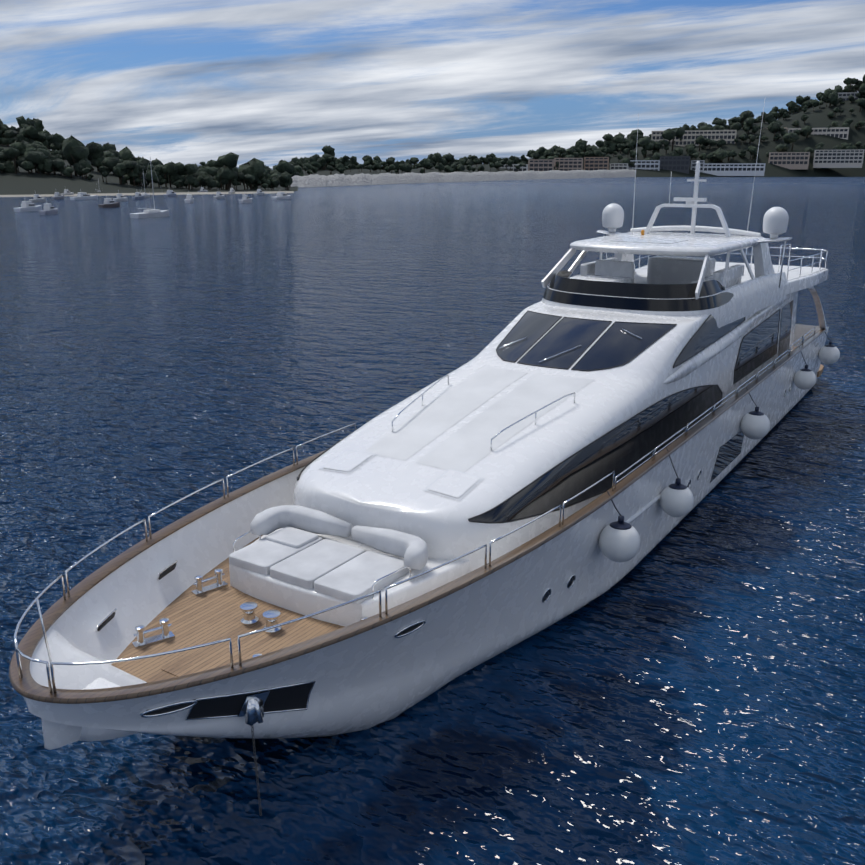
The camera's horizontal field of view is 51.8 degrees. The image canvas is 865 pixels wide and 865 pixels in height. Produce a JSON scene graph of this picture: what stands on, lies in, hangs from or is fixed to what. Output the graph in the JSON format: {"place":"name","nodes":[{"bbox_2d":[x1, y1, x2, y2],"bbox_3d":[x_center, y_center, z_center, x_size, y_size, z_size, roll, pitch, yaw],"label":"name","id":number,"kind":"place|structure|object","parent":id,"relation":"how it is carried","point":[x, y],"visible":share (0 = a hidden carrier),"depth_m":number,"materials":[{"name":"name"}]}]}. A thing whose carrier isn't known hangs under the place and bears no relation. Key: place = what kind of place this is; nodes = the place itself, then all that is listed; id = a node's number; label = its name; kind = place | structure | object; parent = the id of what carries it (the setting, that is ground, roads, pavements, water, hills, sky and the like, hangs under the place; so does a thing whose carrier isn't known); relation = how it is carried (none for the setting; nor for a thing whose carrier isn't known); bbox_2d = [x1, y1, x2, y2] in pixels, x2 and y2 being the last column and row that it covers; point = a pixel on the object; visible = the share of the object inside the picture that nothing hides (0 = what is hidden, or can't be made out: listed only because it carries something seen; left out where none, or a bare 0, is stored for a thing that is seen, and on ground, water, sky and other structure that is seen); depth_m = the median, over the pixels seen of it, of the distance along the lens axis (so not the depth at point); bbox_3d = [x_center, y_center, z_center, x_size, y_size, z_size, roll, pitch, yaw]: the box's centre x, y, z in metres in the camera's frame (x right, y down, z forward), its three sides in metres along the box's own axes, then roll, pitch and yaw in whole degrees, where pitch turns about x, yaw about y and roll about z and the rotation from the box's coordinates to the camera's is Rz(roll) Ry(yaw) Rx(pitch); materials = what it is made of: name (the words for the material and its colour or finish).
{"place":"outdoors","nodes":[
{"label":"outdoors","id":0,"kind":"place"},
{"bbox_2d":[0,145,297,194],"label":"headland hill","id":1,"kind":"structure","parent":0,"point":[23,182],"depth_m":300.39,"materials":[{"name":"plant"}]},
{"bbox_2d":[1,135,290,189],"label":"trees","id":2,"kind":"object","parent":1,"relation":"on","point":[228,186],"visible":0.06,"depth_m":318.82,"materials":[{"name":"brown"}]},
{"bbox_2d":[0,191,293,196],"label":"beach sand","id":3,"kind":"structure","parent":1,"relation":"on","point":[115,194],"depth_m":291.90,"materials":[{"name":"sand"}]},
{"bbox_2d":[0,116,306,188],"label":"trees","id":4,"kind":"object","parent":1,"relation":"on","point":[33,150],"visible":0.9,"depth_m":328.44,"materials":[{"name":"green plant"}]},
{"bbox_2d":[303,164,516,175],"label":"shore hill","id":5,"kind":"structure","parent":0,"point":[377,171],"depth_m":881.03,"materials":[{"name":"plant"}]},
{"bbox_2d":[302,158,533,174],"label":"tree trunks","id":6,"kind":"object","parent":5,"relation":"on","point":[324,168],"visible":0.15,"depth_m":859.64,"materials":[{"name":"brown"}]},
{"bbox_2d":[278,145,535,174],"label":"trees","id":7,"kind":"object","parent":6,"relation":"on","point":[449,163],"visible":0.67,"depth_m":883.40,"materials":[{"name":"green plant"}]},
{"bbox_2d":[528,159,553,171],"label":"brown apartment building","id":8,"kind":"structure","parent":5,"relation":"on","point":[538,163],"depth_m":960.22,"materials":[{"name":"beige"}]},
{"bbox_2d":[529,161,551,170],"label":"building windows","id":9,"kind":"structure","parent":8,"relation":"attached to","point":[541,165],"depth_m":961.43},
{"bbox_2d":[0,177,864,864],"bbox_3d":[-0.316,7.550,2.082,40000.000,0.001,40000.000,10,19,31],"label":"sea water","id":10,"kind":"structure","parent":0,"point":[688,687],"depth_m":19.85,"materials":[{"name":"liquid"}]},
{"bbox_2d":[14,205,41,211],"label":"moored boat hull","id":11,"kind":"object","parent":10,"relation":"on","point":[30,209],"visible":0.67,"depth_m":174.08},
{"bbox_2d":[39,208,57,214],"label":"moored boat hull","id":12,"kind":"object","parent":10,"relation":"on","point":[50,212],"visible":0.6,"depth_m":161.54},
{"bbox_2d":[70,195,97,199],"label":"moored boat hull","id":13,"kind":"object","parent":10,"relation":"on","point":[86,198],"visible":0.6,"depth_m":242.84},
{"bbox_2d":[98,202,119,207],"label":"moored boat hull","id":14,"kind":"object","parent":10,"relation":"on","point":[116,204],"visible":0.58,"depth_m":191.77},
{"bbox_2d":[130,210,169,217],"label":"moored boat hull","id":15,"kind":"object","parent":10,"relation":"on","point":[163,213],"visible":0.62,"depth_m":151.90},
{"bbox_2d":[134,158,166,212],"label":"sailboat","id":16,"kind":"object","parent":15,"relation":"on","point":[154,210],"visible":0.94,"depth_m":152.48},
{"bbox_2d":[27,327,828,738],"bbox_3d":[5.148,0.861,21.631,2.950,2.980,30.600,10,19,31],"label":"hull","id":17,"kind":"object","parent":10,"relation":"on","point":[373,677],"visible":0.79,"depth_m":13.05,"materials":[{"name":"white"}]},
{"bbox_2d":[140,699,197,717],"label":"fairlead frame","id":18,"kind":"object","parent":17,"relation":"on","point":[168,705],"visible":0.92,"depth_m":10.05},
{"bbox_2d":[144,699,195,714],"bbox_3d":[-2.973,3.114,10.072,0.076,0.120,0.587,33,36,62],"label":"fairlead opening","id":19,"kind":"object","parent":17,"relation":"in","point":[170,708],"visible":0.52,"depth_m":10.08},
{"bbox_2d":[185,680,314,725],"bbox_3d":[-2.147,3.296,10.769,0.257,0.879,1.656,20,25,49],"label":"anchor pocket frame","id":20,"kind":"object","parent":17,"relation":"attached to","point":[254,712],"visible":0.88,"depth_m":10.70,"materials":[{"name":"metal"}]},
{"bbox_2d":[188,683,312,717],"bbox_3d":[-2.156,3.291,10.780,0.210,0.855,1.637,20,25,49],"label":"anchor pocket","id":21,"kind":"object","parent":17,"relation":"in","point":[292,697],"visible":0.76,"depth_m":10.76,"materials":[{"name":"black metal"}]},
{"bbox_2d":[238,691,269,716],"bbox_3d":[-2.151,3.292,10.767,0.281,0.433,0.281,10,19,31],"label":"anchor plate","id":22,"kind":"object","parent":17,"relation":"attached to","point":[263,696],"visible":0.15,"depth_m":10.73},
{"bbox_2d":[251,726,261,815],"bbox_3d":[-2.183,4.276,11.092,0.075,1.837,0.085,10,19,31],"label":"anchor chain","id":23,"kind":"object","parent":22,"relation":"hanging from","point":[256,769],"visible":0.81,"depth_m":11.06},
{"bbox_2d":[394,620,424,637],"bbox_3d":[-0.299,2.626,11.914,0.105,0.184,0.551,18,24,46],"label":"fairlead","id":24,"kind":"object","parent":17,"relation":"on","point":[396,635],"visible":0.94,"depth_m":11.89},
{"bbox_2d":[111,346,796,682],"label":"deck","id":25,"kind":"structure","parent":17,"relation":"in","point":[194,620],"depth_m":12.71,"materials":[{"name":"brown wood"}]},
{"bbox_2d":[79,678,136,740],"bbox_3d":[-3.947,3.282,10.518,1.240,0.280,0.770,10,19,31],"label":"bow seat cushion","id":26,"kind":"object","parent":25,"relation":"on","point":[92,734],"depth_m":10.20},
{"bbox_2d":[30,467,303,749],"bbox_3d":[3.747,-0.333,21.853,5.620,0.806,29.762,10,19,31],"label":"bulwark","id":27,"kind":"object","parent":25,"relation":"on","point":[134,591],"visible":0.21,"depth_m":12.81,"materials":[{"name":"plastic"}]},
{"bbox_2d":[95,560,177,631],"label":"fairlead frames","id":28,"kind":"structure","parent":27,"relation":"attached to","point":[114,611],"depth_m":12.28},
{"bbox_2d":[98,564,175,630],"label":"fairlead openings","id":29,"kind":"object","parent":27,"relation":"in","point":[162,575],"visible":0.23,"depth_m":13.43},
{"bbox_2d":[9,329,825,703],"bbox_3d":[3.704,-0.678,21.682,5.980,0.155,29.924,10,19,31],"label":"cap rail","id":30,"kind":"object","parent":27,"relation":"on","point":[27,685],"visible":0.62,"depth_m":11.69,"materials":[{"name":"brown wood"}]},
{"bbox_2d":[14,327,814,693],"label":"gunwale rails","id":31,"kind":"object","parent":30,"relation":"on","point":[50,665],"visible":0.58,"depth_m":11.85,"materials":[{"name":"silver metal"}]},
{"bbox_2d":[161,637,260,676],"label":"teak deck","id":32,"kind":"structure","parent":25,"relation":"on","point":[196,660],"depth_m":11.88,"materials":[{"name":"brown wood"}]},
{"bbox_2d":[132,568,368,656],"bbox_3d":[-2.649,2.714,12.444,3.247,0.280,2.121,10,19,31],"label":"mooring hardware","id":33,"kind":"object","parent":25,"relation":"on","point":[250,618],"visible":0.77,"depth_m":12.59,"materials":[{"name":"silver metal"}]},
{"bbox_2d":[229,528,470,626],"bbox_3d":[-1.509,2.158,14.117,3.700,0.420,2.350,10,19,31],"label":"sunbed base","id":34,"kind":"object","parent":25,"relation":"on","point":[286,595],"visible":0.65,"depth_m":13.22,"materials":[{"name":"plastic"}]},
{"bbox_2d":[229,527,408,603],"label":"sunpad cushions","id":35,"kind":"object","parent":34,"relation":"on","point":[317,563],"visible":0.96,"depth_m":13.50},
{"bbox_2d":[233,529,410,599],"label":"grab rails","id":36,"kind":"object","parent":34,"relation":"attached to","point":[377,580],"visible":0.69,"depth_m":13.06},
{"bbox_2d":[250,505,427,569],"bbox_3d":[-1.465,1.660,14.041,3.160,0.340,0.929,10,19,31],"label":"sofa backrest","id":37,"kind":"object","parent":34,"relation":"on","point":[411,550],"visible":0.96,"depth_m":14.33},
{"bbox_2d":[294,291,797,571],"bbox_3d":[4.710,-1.801,22.973,4.700,3.030,21.650,10,19,31],"label":"deckhouse","id":38,"kind":"object","parent":25,"relation":"on","point":[376,491],"visible":0.5,"depth_m":16.01,"materials":[{"name":"plastic"}]},
{"bbox_2d":[296,428,358,480],"bbox_3d":[0.469,-0.504,20.796,0.396,1.296,11.989,9,19,29],"label":"saloon window gasket","id":39,"kind":"object","parent":38,"relation":"attached to","point":[297,477],"visible":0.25,"depth_m":16.42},
{"bbox_2d":[322,450,372,471],"bbox_3d":[-1.498,0.499,15.758,0.600,0.161,0.700,10,19,31],"label":"hatch","id":40,"kind":"object","parent":38,"relation":"on","point":[346,460],"visible":0.88,"depth_m":15.75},
{"bbox_2d":[319,449,375,473],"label":"hatch frame","id":41,"kind":"object","parent":38,"relation":"on","point":[356,467],"visible":0.36,"depth_m":15.62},
{"bbox_2d":[364,365,527,460],"bbox_3d":[0.371,-0.512,17.704,1.200,0.735,4.938,10,19,31],"label":"panel","id":42,"kind":"object","parent":38,"relation":"on","point":[408,438],"visible":1,"depth_m":17.32,"materials":[{"name":"plastic"}]},
{"bbox_2d":[423,469,483,500],"bbox_3d":[0.351,0.850,14.617,0.701,0.186,0.800,10,19,31],"label":"hatch frame","id":43,"kind":"object","parent":38,"relation":"on","point":[462,495],"visible":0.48,"depth_m":14.49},
{"bbox_2d":[428,470,479,497],"bbox_3d":[0.351,0.838,14.611,0.600,0.161,0.700,10,19,31],"label":"hatch","id":44,"kind":"object","parent":43,"relation":"in","point":[454,483],"visible":0.92,"depth_m":14.61,"materials":[{"name":"plastic"}]},
{"bbox_2d":[392,375,574,450],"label":"handrails","id":45,"kind":"object","parent":38,"relation":"on","point":[500,432],"visible":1,"depth_m":16.83,"materials":[{"name":"silver metal"}]},
{"bbox_2d":[416,374,594,471],"bbox_3d":[1.547,-0.296,16.974,1.200,0.735,4.938,10,19,31],"label":"panel","id":46,"kind":"object","parent":38,"relation":"on","point":[466,447],"visible":0.92,"depth_m":16.70,"materials":[{"name":"plastic"}]},
{"bbox_2d":[497,311,559,361],"bbox_3d":[2.112,-2.332,21.124,1.238,0.704,3.022,10,19,31],"label":"windscreen","id":47,"kind":"object","parent":38,"relation":"in","point":[532,327],"visible":0.98,"depth_m":21.02,"materials":[{"name":"black glass"}]},
{"bbox_2d":[496,310,561,362],"bbox_3d":[2.114,-2.332,21.125,1.256,0.726,3.036,10,19,31],"label":"windshield frame","id":48,"kind":"object","parent":38,"relation":"attached to","point":[533,343],"visible":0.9,"depth_m":20.79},
{"bbox_2d":[517,317,611,369],"bbox_3d":[2.997,-2.052,20.140,1.225,0.719,2.474,10,19,31],"label":"windshield frame","id":49,"kind":"object","parent":38,"relation":"attached to","point":[578,356],"visible":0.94,"depth_m":19.90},
{"bbox_2d":[519,317,609,367],"bbox_3d":[2.998,-2.052,20.140,1.202,0.697,2.452,10,19,31],"label":"windscreen","id":50,"kind":"object","parent":49,"relation":"in","point":[564,334],"visible":0.98,"depth_m":20.08,"materials":[{"name":"black glass"}]},
{"bbox_2d":[499,328,641,362],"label":"windshield wipers","id":51,"kind":"object","parent":38,"relation":"on","point":[564,351],"visible":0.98,"depth_m":19.93,"materials":[{"name":"silver metal"}]},
{"bbox_2d":[468,384,721,523],"bbox_3d":[4.213,0.181,18.474,0.397,1.297,11.988,12,20,34],"label":"side window frame","id":52,"kind":"object","parent":38,"relation":"attached to","point":[469,519],"visible":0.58,"depth_m":15.62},
{"bbox_2d":[471,386,721,521],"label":"saloon window","id":53,"kind":"structure","parent":52,"relation":"in","point":[623,447],"depth_m":17.24,"materials":[{"name":"black glass"}]},
{"bbox_2d":[571,321,676,370],"bbox_3d":[4.295,-1.934,19.773,1.256,0.727,3.037,10,19,31],"label":"windshield frame","id":54,"kind":"object","parent":38,"relation":"attached to","point":[626,362],"visible":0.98,"depth_m":19.63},
{"bbox_2d":[573,322,675,369],"bbox_3d":[4.295,-1.933,19.769,1.238,0.704,3.022,10,19,31],"label":"windscreen","id":55,"kind":"object","parent":54,"relation":"in","point":[615,345],"visible":0.96,"depth_m":19.79,"materials":[{"name":"black glass"}]},
{"bbox_2d":[542,264,786,327],"bbox_3d":[6.405,-3.917,25.080,5.140,0.897,8.229,10,19,31],"label":"flybridge coaming","id":56,"kind":"object","parent":38,"relation":"on","point":[751,296],"visible":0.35,"depth_m":23.40,"materials":[{"name":"plastic"}]},
{"bbox_2d":[548,270,724,298],"bbox_3d":[4.908,-3.789,22.706,4.413,0.344,2.418,10,19,31],"label":"flybridge windscreen","id":57,"kind":"object","parent":56,"relation":"on","point":[560,281],"visible":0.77,"depth_m":21.70,"materials":[{"name":"glass"}]},
{"bbox_2d":[543,284,733,310],"bbox_3d":[4.989,-3.537,22.910,4.655,0.294,2.971,10,19,31],"label":"flybridge windscreen band","id":58,"kind":"object","parent":56,"relation":"attached to","point":[711,302],"visible":0.83,"depth_m":21.61,"materials":[{"name":"glass"}]},
{"bbox_2d":[541,248,754,298],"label":"hardtop support posts","id":59,"kind":"object","parent":56,"relation":"on","point":[561,263],"visible":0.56,"depth_m":23.53,"materials":[{"name":"metal"}]},
{"bbox_2d":[634,272,749,283],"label":"flybridge floor","id":60,"kind":"structure","parent":38,"relation":"on","point":[640,277],"depth_m":27.71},
{"bbox_2d":[597,225,791,276],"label":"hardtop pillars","id":61,"kind":"structure","parent":38,"relation":"on","point":[763,265],"depth_m":26.01,"materials":[{"name":"plastic"}]},
{"bbox_2d":[570,232,763,255],"bbox_3d":[6.625,-5.329,25.019,4.200,0.220,5.900,10,19,31],"label":"hardtop","id":62,"kind":"object","parent":61,"relation":"on","point":[699,244],"visible":0.94,"depth_m":23.35,"materials":[{"name":"plastic"}]},
{"bbox_2d":[610,237,687,243],"bbox_3d":[5.914,-5.235,24.284,1.700,0.014,1.600,10,19,31],"label":"roof panel","id":63,"kind":"object","parent":62,"relation":"in","point":[650,240],"visible":1,"depth_m":24.13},
{"bbox_2d":[644,161,731,236],"bbox_3d":[7.600,-6.835,26.146,2.583,2.168,0.830,10,19,31],"label":"radar mast","id":64,"kind":"object","parent":61,"relation":"on","point":[692,202],"visible":0.94,"depth_m":26.13,"materials":[{"name":"metal"}]},
{"bbox_2d":[602,203,788,237],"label":"satellite domes","id":65,"kind":"structure","parent":61,"relation":"on","point":[775,222],"depth_m":25.04,"materials":[{"name":"white"}]},
{"bbox_2d":[632,102,764,234],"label":"antennas","id":66,"kind":"object","parent":61,"relation":"on","point":[671,173],"visible":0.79,"depth_m":25.87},
{"bbox_2d":[673,314,744,367],"bbox_3d":[6.880,-2.520,21.887,0.104,0.864,5.845,10,19,31],"label":"side window frame","id":67,"kind":"object","parent":38,"relation":"attached to","point":[702,349],"visible":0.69,"depth_m":20.81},
{"bbox_2d":[674,315,744,366],"bbox_3d":[6.877,-2.520,21.885,0.079,0.837,5.825,10,19,31],"label":"arch window","id":68,"kind":"structure","parent":67,"relation":"in","point":[709,332],"depth_m":21.33,"materials":[{"name":"black glass"}]},
{"bbox_2d":[662,295,788,383],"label":"side trim","id":69,"kind":"structure","parent":38,"relation":"attached to","point":[704,356],"depth_m":22.35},
{"bbox_2d":[635,265,828,295],"bbox_3d":[9.938,-5.347,30.353,5.800,0.360,5.600,10,19,31],"label":"aft deck","id":70,"kind":"object","parent":38,"relation":"on","point":[803,282],"visible":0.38,"depth_m":28.37,"materials":[{"name":"plastic"}]},
{"bbox_2d":[636,262,822,280],"bbox_3d":[9.925,-5.521,30.280,5.500,0.015,5.350,10,19,31],"label":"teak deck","id":71,"kind":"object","parent":70,"relation":"on","point":[795,273],"visible":0.34,"depth_m":30.35,"materials":[{"name":"plastic"}]},
{"bbox_2d":[570,255,744,287],"bbox_3d":[6.096,-4.282,24.474,3.920,0.860,5.550,10,19,31],"label":"flybridge furniture","id":72,"kind":"object","parent":71,"relation":"on","point":[663,269],"visible":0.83,"depth_m":25.48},
{"bbox_2d":[634,244,827,279],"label":"deck rails","id":73,"kind":"object","parent":71,"relation":"on","point":[790,248],"visible":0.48,"depth_m":30.08,"materials":[{"name":"silver metal"}]},
{"bbox_2d":[806,286,826,330],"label":"support pillar","id":74,"kind":"structure","parent":70,"relation":"attached to","point":[819,309],"depth_m":31.06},
{"bbox_2d":[734,310,779,382],"bbox_3d":[9.514,-2.582,26.008,0.033,1.410,4.972,10,19,31],"label":"aft window","id":75,"kind":"structure","parent":38,"relation":"attached to","point":[758,346],"depth_m":26.01,"materials":[{"name":"black glass"}]},
{"bbox_2d":[733,309,780,383],"bbox_3d":[9.515,-2.579,26.009,0.058,1.431,4.997,10,19,31],"label":"window frame","id":76,"kind":"object","parent":38,"relation":"attached to","point":[741,343],"visible":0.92,"depth_m":25.36,"materials":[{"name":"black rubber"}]},
{"bbox_2d":[778,300,792,360],"bbox_3d":[11.465,-3.230,28.954,0.048,1.988,1.600,10,19,31],"label":"aft door","id":77,"kind":"structure","parent":38,"relation":"attached to","point":[785,329],"depth_m":28.90,"materials":[{"name":"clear glass"}]},
{"bbox_2d":[599,524,639,561],"bbox_3d":[3.303,1.930,15.740,0.720,0.720,0.720,10,19,31],"label":"fender","id":78,"kind":"object","parent":17,"relation":"attached to","point":[616,545],"visible":0.92,"depth_m":15.47,"materials":[{"name":"white plastic"}]},
{"bbox_2d":[609,515,631,529],"bbox_3d":[3.303,1.547,15.627,0.386,0.181,0.386,10,19,31],"label":"fender cap","id":79,"kind":"object","parent":78,"relation":"on","point":[620,524],"visible":1,"depth_m":15.57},
{"bbox_2d":[659,485,693,516],"bbox_3d":[5.006,1.390,18.282,0.690,0.690,0.690,10,19,31],"label":"fender","id":80,"kind":"object","parent":17,"relation":"attached to","point":[676,503],"visible":0.85,"depth_m":18.03,"materials":[{"name":"white plastic"}]},
{"bbox_2d":[669,478,686,489],"bbox_3d":[5.006,1.020,18.173,0.370,0.179,0.370,10,19,31],"label":"fender cap","id":81,"kind":"object","parent":80,"relation":"on","point":[677,485],"visible":0.98,"depth_m":18.12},
{"bbox_2d":[710,431,743,482],"bbox_3d":[7.651,0.504,23.004,0.078,0.850,2.900,10,19,31],"label":"hull window","id":82,"kind":"structure","parent":17,"relation":"in","point":[729,452],"depth_m":22.93,"materials":[{"name":"glass"}]},
{"bbox_2d":[740,413,769,438],"bbox_3d":[8.443,-0.189,23.321,0.740,0.740,0.740,10,19,31],"label":"fender","id":83,"kind":"object","parent":17,"relation":"attached to","point":[754,427],"visible":0.88,"depth_m":23.06,"materials":[{"name":"white plastic"}]},
{"bbox_2d":[794,370,815,389],"bbox_3d":[12.019,-1.724,28.776,0.680,0.680,0.680,10,19,31],"label":"fender","id":84,"kind":"object","parent":17,"relation":"attached to","point":[804,380],"visible":0.83,"depth_m":28.54,"materials":[{"name":"white plastic"}]},
{"bbox_2d":[793,324,827,346],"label":"aft deck","id":85,"kind":"structure","parent":17,"relation":"attached to","point":[801,330],"depth_m":33.38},
{"bbox_2d":[818,346,839,364],"bbox_3d":[14.293,-2.808,32.137,0.720,0.720,0.720,10,19,31],"label":"fender","id":86,"kind":"object","parent":17,"relation":"attached to","point":[828,355],"visible":0.88,"depth_m":31.89,"materials":[{"name":"white plastic"}]},
{"bbox_2d":[291,169,634,187],"bbox_3d":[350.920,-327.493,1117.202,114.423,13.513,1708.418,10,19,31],"label":"shoreline","id":87,"kind":"structure","parent":10,"relation":"in","point":[317,180],"depth_m":597.05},
{"bbox_2d":[0,0,864,167],"label":"sky","id":88,"kind":"structure","parent":0,"point":[185,82],"materials":[{"name":"blue"}]},
{"bbox_2d":[625,493,660,523],"bbox_3d":[4.156,1.509,17.586,0.118,0.147,3.500,10,19,31],"label":"rub rail","id":89,"kind":"object","parent":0,"point":[642,510],"visible":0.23,"depth_m":17.49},
{"bbox_2d":[583,99,864,176],"bbox_3d":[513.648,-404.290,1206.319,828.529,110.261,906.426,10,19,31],"label":"hill","id":90,"kind":"structure","parent":0,"point":[818,117],"depth_m":1064.33,"materials":[{"name":"plant"}]},
{"bbox_2d":[554,158,582,170],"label":"brown apartment building","id":91,"kind":"structure","parent":90,"relation":"on","point":[568,164],"depth_m":975.27,"materials":[{"name":"beige"}]},
{"bbox_2d":[555,159,581,170],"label":"building windows","id":92,"kind":"structure","parent":91,"relation":"attached to","point":[570,166],"depth_m":976.13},
{"bbox_2d":[584,157,608,169],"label":"brown apartment building","id":93,"kind":"structure","parent":90,"relation":"on","point":[598,163],"depth_m":984.61,"materials":[{"name":"beige"}]},
{"bbox_2d":[585,158,607,169],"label":"building windows","id":94,"kind":"structure","parent":93,"relation":"attached to","point":[595,165],"depth_m":985.74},
{"bbox_2d":[628,160,659,170],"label":"building","id":95,"kind":"structure","parent":90,"relation":"on","point":[650,164],"depth_m":1012.34,"materials":[{"name":"grey"}]},
{"bbox_2d":[629,161,658,169],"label":"building windows","id":96,"kind":"structure","parent":95,"relation":"attached to","point":[647,166],"depth_m":1012.80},
{"bbox_2d":[659,156,689,173],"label":"building","id":97,"kind":"structure","parent":90,"relation":"on","point":[676,164],"depth_m":1009.15,"materials":[{"name":"grey"}]},
{"bbox_2d":[660,157,688,169],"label":"building windows","id":98,"kind":"structure","parent":97,"relation":"attached to","point":[674,167],"depth_m":1010.05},
{"bbox_2d":[651,130,736,145],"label":"building","id":99,"kind":"structure","parent":90,"relation":"on","point":[719,134],"depth_m":1075.77,"materials":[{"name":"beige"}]},
{"bbox_2d":[526,74,864,169],"bbox_3d":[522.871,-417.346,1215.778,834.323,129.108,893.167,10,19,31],"label":"trees","id":100,"kind":"object","parent":90,"relation":"on","point":[631,142],"visible":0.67,"depth_m":1072.02,"materials":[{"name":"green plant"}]},
{"bbox_2d":[703,163,765,175],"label":"building","id":101,"kind":"structure","parent":90,"relation":"on","point":[738,173],"depth_m":1002.64,"materials":[{"name":"white"}]},
{"bbox_2d":[704,164,763,170],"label":"building windows","id":102,"kind":"structure","parent":101,"relation":"attached to","point":[735,169],"depth_m":1002.55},
{"bbox_2d":[768,152,809,168],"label":"building","id":103,"kind":"structure","parent":90,"relation":"on","point":[796,166],"depth_m":1025.94,"materials":[{"name":"beige"}]},
{"bbox_2d":[770,153,807,163],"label":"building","id":104,"kind":"structure","parent":103,"relation":"on","point":[784,162],"depth_m":1026.96,"materials":[{"name":"black glass"}]},
{"bbox_2d":[788,127,848,139],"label":"building","id":105,"kind":"structure","parent":90,"relation":"on","point":[843,132],"depth_m":1072.91,"materials":[{"name":"beige"}]},
{"bbox_2d":[789,129,847,137],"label":"building windows","id":106,"kind":"structure","parent":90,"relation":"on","point":[832,130],"depth_m":1073.33,"materials":[{"name":"black glass"}]},
{"bbox_2d":[813,149,864,167],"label":"building","id":107,"kind":"structure","parent":90,"relation":"on","point":[837,165],"depth_m":1016.54,"materials":[{"name":"beige"}]},
{"bbox_2d":[815,150,862,162],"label":"building windows","id":108,"kind":"structure","parent":107,"relation":"on","point":[834,154],"depth_m":1015.84,"materials":[{"name":"black glass"}]},
{"bbox_3d":[2.671,0.408,23.168,2.950,2.980,30.600,10,19,31],"label":"hull","id":109,"kind":"object","parent":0,"visible":0},
{"bbox_2d":[36,597,51,662],"bbox_3d":[-4.327,2.261,9.951,0.024,0.952,0.091,10,19,31],"label":"jack staff","id":110,"kind":"object","parent":109,"relation":"on","point":[43,629],"visible":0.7,"depth_m":9.92,"materials":[{"name":"silver metal"}]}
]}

